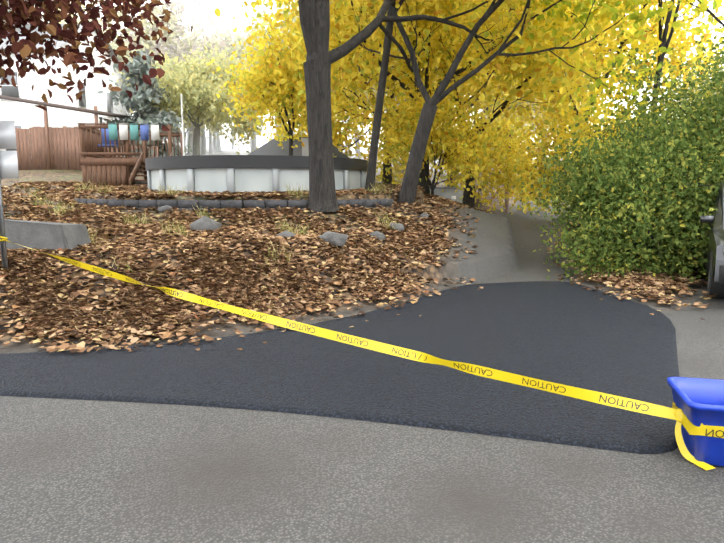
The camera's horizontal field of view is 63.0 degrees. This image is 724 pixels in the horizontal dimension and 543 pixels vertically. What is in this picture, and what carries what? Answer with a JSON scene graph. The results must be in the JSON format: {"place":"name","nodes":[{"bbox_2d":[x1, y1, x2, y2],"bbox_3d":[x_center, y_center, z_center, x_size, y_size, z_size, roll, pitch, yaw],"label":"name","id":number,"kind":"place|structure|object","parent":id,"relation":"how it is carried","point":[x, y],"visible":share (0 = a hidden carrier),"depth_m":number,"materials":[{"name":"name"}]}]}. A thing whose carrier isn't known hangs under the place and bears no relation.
{"place":"outdoors","nodes":[
{"label":"outdoors","id":0,"kind":"place"},
{"bbox_2d":[0,129,723,542],"bbox_3d":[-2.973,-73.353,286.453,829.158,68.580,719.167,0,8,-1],"label":"ground","id":1,"kind":"structure","parent":0,"point":[92,471],"depth_m":3.27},
{"bbox_2d":[0,121,18,268],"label":"sign post","id":2,"kind":"object","parent":1,"relation":"on","point":[9,165],"visible":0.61,"depth_m":6.46,"materials":[{"name":"silver metal"}]},
{"bbox_2d":[3,0,64,31],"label":"tree","id":3,"kind":"object","parent":1,"relation":"on","point":[16,30],"visible":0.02,"depth_m":35.11,"materials":[{"name":"white plant"}]},
{"bbox_2d":[4,219,90,251],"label":"concrete block","id":4,"kind":"structure","parent":1,"relation":"on","point":[41,235],"depth_m":7.13,"materials":[{"name":"grey concrete"}]},
{"bbox_2d":[16,5,98,77],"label":"tree","id":5,"kind":"object","parent":1,"relation":"on","point":[47,33],"visible":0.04,"depth_m":33.87,"materials":[{"name":"white plant"}]},
{"bbox_2d":[0,23,126,158],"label":"house","id":6,"kind":"structure","parent":1,"relation":"on","point":[22,115],"depth_m":32.19,"materials":[{"name":"white paint"}]},
{"bbox_2d":[42,1,109,43],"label":"tree","id":7,"kind":"object","parent":1,"relation":"on","point":[83,6],"depth_m":40.20,"materials":[{"name":"white plant"}]},
{"bbox_2d":[0,95,157,172],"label":"wooden fence","id":8,"kind":"object","parent":1,"relation":"on","point":[42,148],"visible":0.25,"depth_m":23.86,"materials":[{"name":"brown wood"}]},
{"bbox_2d":[0,0,202,131],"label":"oak tree","id":9,"kind":"object","parent":1,"relation":"on","point":[25,13],"visible":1,"depth_m":6.41,"materials":[{"name":"brown plant"}]},
{"bbox_2d":[65,0,155,112],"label":"tree","id":10,"kind":"object","parent":1,"relation":"on","point":[120,34],"visible":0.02,"depth_m":45.22,"materials":[{"name":"white plant"}]},
{"bbox_2d":[78,94,184,185],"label":"deck","id":11,"kind":"structure","parent":1,"relation":"on","point":[95,143],"depth_m":17.66,"materials":[{"name":"brown wood"}]},
{"bbox_2d":[64,0,212,80],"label":"tree","id":12,"kind":"object","parent":1,"relation":"on","point":[145,45],"visible":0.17,"depth_m":42.88,"materials":[{"name":"white plant"}]},
{"bbox_2d":[119,14,175,79],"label":"tree","id":13,"kind":"object","parent":1,"relation":"on","point":[148,48],"visible":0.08,"depth_m":41.62,"materials":[{"name":"white plant"}]},
{"bbox_2d":[97,51,200,169],"bbox_3d":[-9.643,-7.012,26.154,5.120,5.342,5.222,0,8,-1],"label":"conifer tree","id":14,"kind":"object","parent":1,"relation":"on","point":[141,100],"visible":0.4,"depth_m":25.68,"materials":[{"name":"green plant"}]},
{"bbox_2d":[133,15,213,111],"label":"tree","id":15,"kind":"object","parent":1,"relation":"on","point":[182,37],"depth_m":45.22,"materials":[{"name":"white plant"}]},
{"bbox_2d":[115,0,248,152],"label":"tree","id":16,"kind":"object","parent":1,"relation":"on","point":[181,10],"visible":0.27,"depth_m":42.94,"materials":[{"name":"white plant"}]},
{"bbox_2d":[105,39,275,154],"bbox_3d":[-8.020,-8.159,28.641,8.130,6.599,5.470,-4,9,-27],"label":"pale willow tree","id":17,"kind":"object","parent":1,"relation":"on","point":[202,98],"visible":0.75,"depth_m":28.21,"materials":[{"name":"yellow plant"}]},
{"bbox_2d":[151,15,233,155],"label":"tree","id":18,"kind":"object","parent":1,"relation":"on","point":[190,139],"visible":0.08,"depth_m":43.70,"materials":[{"name":"white plant"}]},
{"bbox_2d":[157,64,229,154],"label":"pale willow tree","id":19,"kind":"object","parent":1,"relation":"on","point":[213,130],"visible":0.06,"depth_m":39.35,"materials":[{"name":"beige plant"}]},
{"bbox_2d":[172,12,214,154],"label":"tree","id":20,"kind":"object","parent":1,"relation":"on","point":[203,145],"visible":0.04,"depth_m":50.64,"materials":[{"name":"grey plant"}]},
{"bbox_2d":[180,122,221,150],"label":"tree","id":21,"kind":"object","parent":1,"relation":"on","point":[218,144],"depth_m":66.07,"materials":[{"name":"grey plant"}]},
{"bbox_2d":[182,19,220,154],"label":"tree","id":22,"kind":"object","parent":1,"relation":"on","point":[219,24],"depth_m":52.85,"materials":[{"name":"grey plant"}]},
{"bbox_2d":[20,178,401,274],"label":"grass tufts","id":23,"kind":"object","parent":1,"relation":"on","point":[172,222],"visible":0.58,"depth_m":10.61,"materials":[{"name":"green plant"}]},
{"bbox_2d":[213,129,216,152],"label":"tree","id":24,"kind":"object","parent":1,"relation":"on","point":[215,144],"visible":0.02,"depth_m":62.18,"materials":[{"name":"grey plant"}]},
{"bbox_2d":[190,10,253,153],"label":"tree","id":25,"kind":"object","parent":1,"relation":"on","point":[211,148],"visible":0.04,"depth_m":58.46,"materials":[{"name":"grey plant"}]},
{"bbox_2d":[230,121,235,149],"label":"tree","id":26,"kind":"object","parent":1,"relation":"on","point":[233,146],"depth_m":73.20,"materials":[{"name":"grey plant"}]},
{"bbox_2d":[74,199,392,211],"bbox_3d":[-3.450,-1.388,12.518,8.102,0.296,2.760,2,8,15],"label":"stone edging","id":27,"kind":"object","parent":1,"relation":"on","point":[213,204],"depth_m":11.23,"materials":[{"name":"grey stone"}]},
{"bbox_2d":[194,0,281,151],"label":"tree","id":28,"kind":"object","parent":1,"relation":"on","point":[235,41],"visible":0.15,"depth_m":43.90,"materials":[{"name":"white plant"}]},
{"bbox_2d":[145,155,367,192],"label":"pool","id":29,"kind":"structure","parent":1,"relation":"on","point":[236,173],"depth_m":12.83,"materials":[{"name":"white plastic"}]},
{"bbox_2d":[219,0,298,135],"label":"tree","id":30,"kind":"object","parent":1,"relation":"on","point":[266,44],"visible":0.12,"depth_m":34.32,"materials":[{"name":"white plant"}]},
{"bbox_2d":[227,4,298,136],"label":"tree","id":31,"kind":"object","parent":1,"relation":"on","point":[259,11],"visible":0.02,"depth_m":41.97,"materials":[{"name":"white plant"}]},
{"bbox_2d":[207,4,337,155],"bbox_3d":[-2.823,-5.680,18.730,4.139,5.843,4.256,0,8,-1],"label":"tree","id":32,"kind":"object","parent":1,"relation":"on","point":[257,78],"visible":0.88,"depth_m":18.14,"materials":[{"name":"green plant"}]},
{"bbox_2d":[157,205,428,245],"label":"rocks","id":33,"kind":"object","parent":1,"relation":"on","point":[207,223],"visible":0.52,"depth_m":9.03,"materials":[{"name":"grey stone"}]},
{"bbox_2d":[248,137,348,157],"bbox_3d":[-2.373,-4.145,22.594,4.200,1.950,3.200,0,8,-1],"label":"tent","id":34,"kind":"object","parent":1,"relation":"on","point":[271,147],"depth_m":21.64,"materials":[{"name":"grey fabric"}]},
{"bbox_2d":[240,0,377,107],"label":"tree","id":35,"kind":"object","parent":1,"relation":"on","point":[294,33],"depth_m":35.88,"materials":[{"name":"white plant"}]},
{"bbox_2d":[0,281,678,453],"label":"new asphalt patch","id":36,"kind":"object","parent":1,"relation":"on","point":[568,334],"visible":0.9,"depth_m":4.88,"materials":[{"name":"black asphalt"}]},
{"bbox_2d":[0,180,716,352],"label":"fallen leaves","id":37,"kind":"object","parent":1,"relation":"on","point":[42,302],"visible":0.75,"depth_m":7.76,"materials":[{"name":"brown plant"}]},
{"bbox_2d":[0,236,723,469],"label":"caution tape","id":38,"kind":"object","parent":1,"relation":"on","point":[676,413],"visible":1,"depth_m":3.99,"materials":[{"name":"yellow plastic"}]},
{"bbox_2d":[354,92,375,158],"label":"tree","id":39,"kind":"object","parent":1,"relation":"on","point":[357,151],"visible":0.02,"depth_m":42.42,"materials":[{"name":"grey plant"}]},
{"bbox_2d":[365,0,403,189],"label":"thin tree","id":40,"kind":"object","parent":1,"relation":"on","point":[371,167],"visible":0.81,"depth_m":13.52,"materials":[{"name":"brown plant"}]},
{"bbox_2d":[293,10,507,186],"bbox_3d":[3.282,-11.115,25.807,15.088,14.793,11.232,0,8,-1],"label":"yellow tree","id":41,"kind":"object","parent":1,"relation":"on","point":[356,118],"depth_m":25.54,"materials":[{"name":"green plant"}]},
{"bbox_2d":[349,69,517,198],"bbox_3d":[1.987,-3.971,17.030,4.713,3.875,4.713,0,8,-1],"label":"yellow shrub","id":42,"kind":"object","parent":1,"relation":"on","point":[457,143],"visible":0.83,"depth_m":16.48,"materials":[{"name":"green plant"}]},
{"bbox_2d":[298,0,581,211],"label":"maple tree","id":43,"kind":"object","parent":1,"relation":"on","point":[315,17],"visible":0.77,"depth_m":11.35,"materials":[{"name":"yellow plant"}]},
{"bbox_2d":[274,0,609,184],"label":"yellow tree","id":44,"kind":"object","parent":1,"relation":"on","point":[409,80],"visible":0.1,"depth_m":19.51,"materials":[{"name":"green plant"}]},
{"bbox_2d":[340,11,544,172],"bbox_3d":[3.385,-14.059,35.367,16.527,16.511,11.603,0,8,-1],"label":"yellow tree","id":45,"kind":"object","parent":1,"relation":"on","point":[496,105],"depth_m":35.53,"materials":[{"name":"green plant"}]},
{"bbox_2d":[214,0,672,193],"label":"yellow tree","id":46,"kind":"object","parent":1,"relation":"on","point":[336,28],"visible":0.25,"depth_m":15.91,"materials":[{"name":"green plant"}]},
{"bbox_2d":[350,92,536,212],"bbox_3d":[3.016,-4.520,23.029,6.972,4.957,5.676,0,8,-1],"label":"yellow shrub","id":47,"kind":"object","parent":1,"relation":"on","point":[498,176],"visible":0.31,"depth_m":21.83,"materials":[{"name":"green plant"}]},
{"bbox_2d":[430,130,511,212],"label":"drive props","id":48,"kind":"object","parent":1,"relation":"on","point":[450,193],"visible":0.21,"depth_m":18.20,"materials":[{"name":"grey wood"}]},
{"bbox_2d":[229,0,723,207],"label":"yellow tree","id":49,"kind":"object","parent":1,"relation":"on","point":[539,68],"visible":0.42,"depth_m":16.83,"materials":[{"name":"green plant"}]},
{"bbox_2d":[353,32,608,175],"bbox_3d":[6.327,-13.222,36.166,18.175,14.731,11.872,3,8,19],"label":"yellow tree","id":50,"kind":"object","parent":1,"relation":"on","point":[509,108],"depth_m":36.26,"materials":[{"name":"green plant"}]},
{"bbox_2d":[403,62,594,180],"bbox_3d":[7.569,-11.803,33.191,11.960,13.345,12.787,0,8,-1],"label":"yellow tree","id":51,"kind":"object","parent":1,"relation":"on","point":[461,86],"visible":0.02,"depth_m":29.52,"materials":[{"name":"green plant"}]},
{"bbox_2d":[453,100,555,213],"bbox_3d":[6.627,-4.539,24.401,5.247,4.921,5.976,-3,8,-18],"label":"yellow shrub","id":52,"kind":"object","parent":1,"relation":"on","point":[521,147],"visible":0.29,"depth_m":23.05,"materials":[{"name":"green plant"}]},
{"bbox_2d":[478,30,616,162],"bbox_3d":[12.375,-11.676,39.622,9.917,11.819,7.509,4,9,24],"label":"tree","id":53,"kind":"object","parent":1,"relation":"on","point":[555,102],"visible":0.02,"depth_m":38.48,"materials":[{"name":"plant"}]},
{"bbox_2d":[389,0,723,204],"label":"leaning tree","id":54,"kind":"object","parent":1,"relation":"on","point":[408,189],"visible":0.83,"depth_m":12.59,"materials":[{"name":"yellow plant"}]},
{"bbox_2d":[500,83,659,218],"bbox_3d":[6.857,-3.712,18.945,4.040,4.795,5.793,-5,10,-33],"label":"yellow shrub","id":55,"kind":"object","parent":1,"relation":"on","point":[545,144],"visible":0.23,"depth_m":19.05,"materials":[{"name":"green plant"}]},
{"bbox_2d":[520,72,723,288],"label":"olive bush","id":56,"kind":"object","parent":1,"relation":"on","point":[608,231],"visible":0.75,"depth_m":9.88,"materials":[{"name":"green plant"}]},
{"bbox_2d":[526,6,723,279],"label":"olive bush","id":57,"kind":"object","parent":1,"relation":"on","point":[711,102],"visible":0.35,"depth_m":10.77,"materials":[{"name":"green plant"}]},
{"bbox_2d":[543,87,717,216],"bbox_3d":[7.732,-2.733,16.065,5.040,4.807,4.978,0,8,-1],"label":"yellow shrub","id":58,"kind":"object","parent":1,"relation":"on","point":[563,150],"visible":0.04,"depth_m":16.50,"materials":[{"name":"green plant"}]},
{"bbox_2d":[550,0,723,218],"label":"tree","id":59,"kind":"object","parent":1,"relation":"on","point":[607,76],"visible":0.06,"depth_m":18.28,"materials":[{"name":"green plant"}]},
{"bbox_2d":[651,0,679,138],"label":"bare tree","id":60,"kind":"object","parent":1,"relation":"on","point":[663,39],"visible":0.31,"depth_m":12.98,"materials":[{"name":"black plant"}]},
{"bbox_2d":[640,29,723,133],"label":"tree","id":61,"kind":"object","parent":1,"relation":"on","point":[690,52],"visible":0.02,"depth_m":43.40,"materials":[{"name":"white plant"}]},
{"bbox_2d":[667,377,723,465],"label":"recycling bin","id":62,"kind":"object","parent":1,"relation":"on","point":[698,401],"visible":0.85,"depth_m":3.27,"materials":[{"name":"blue plastic"}]},
{"bbox_2d":[686,0,723,26],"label":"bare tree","id":63,"kind":"object","parent":1,"relation":"on","point":[715,17],"visible":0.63,"depth_m":11.82,"materials":[{"name":"black plant"}]},
{"bbox_2d":[699,181,723,298],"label":"car","id":64,"kind":"object","parent":1,"relation":"on","point":[714,264],"visible":0.69,"depth_m":8.16,"materials":[{"name":"grey paint"}]},
{"bbox_2d":[42,0,723,143],"label":"sky","id":65,"kind":"structure","parent":0,"point":[207,6],"materials":[{"name":"white"}]}
]}

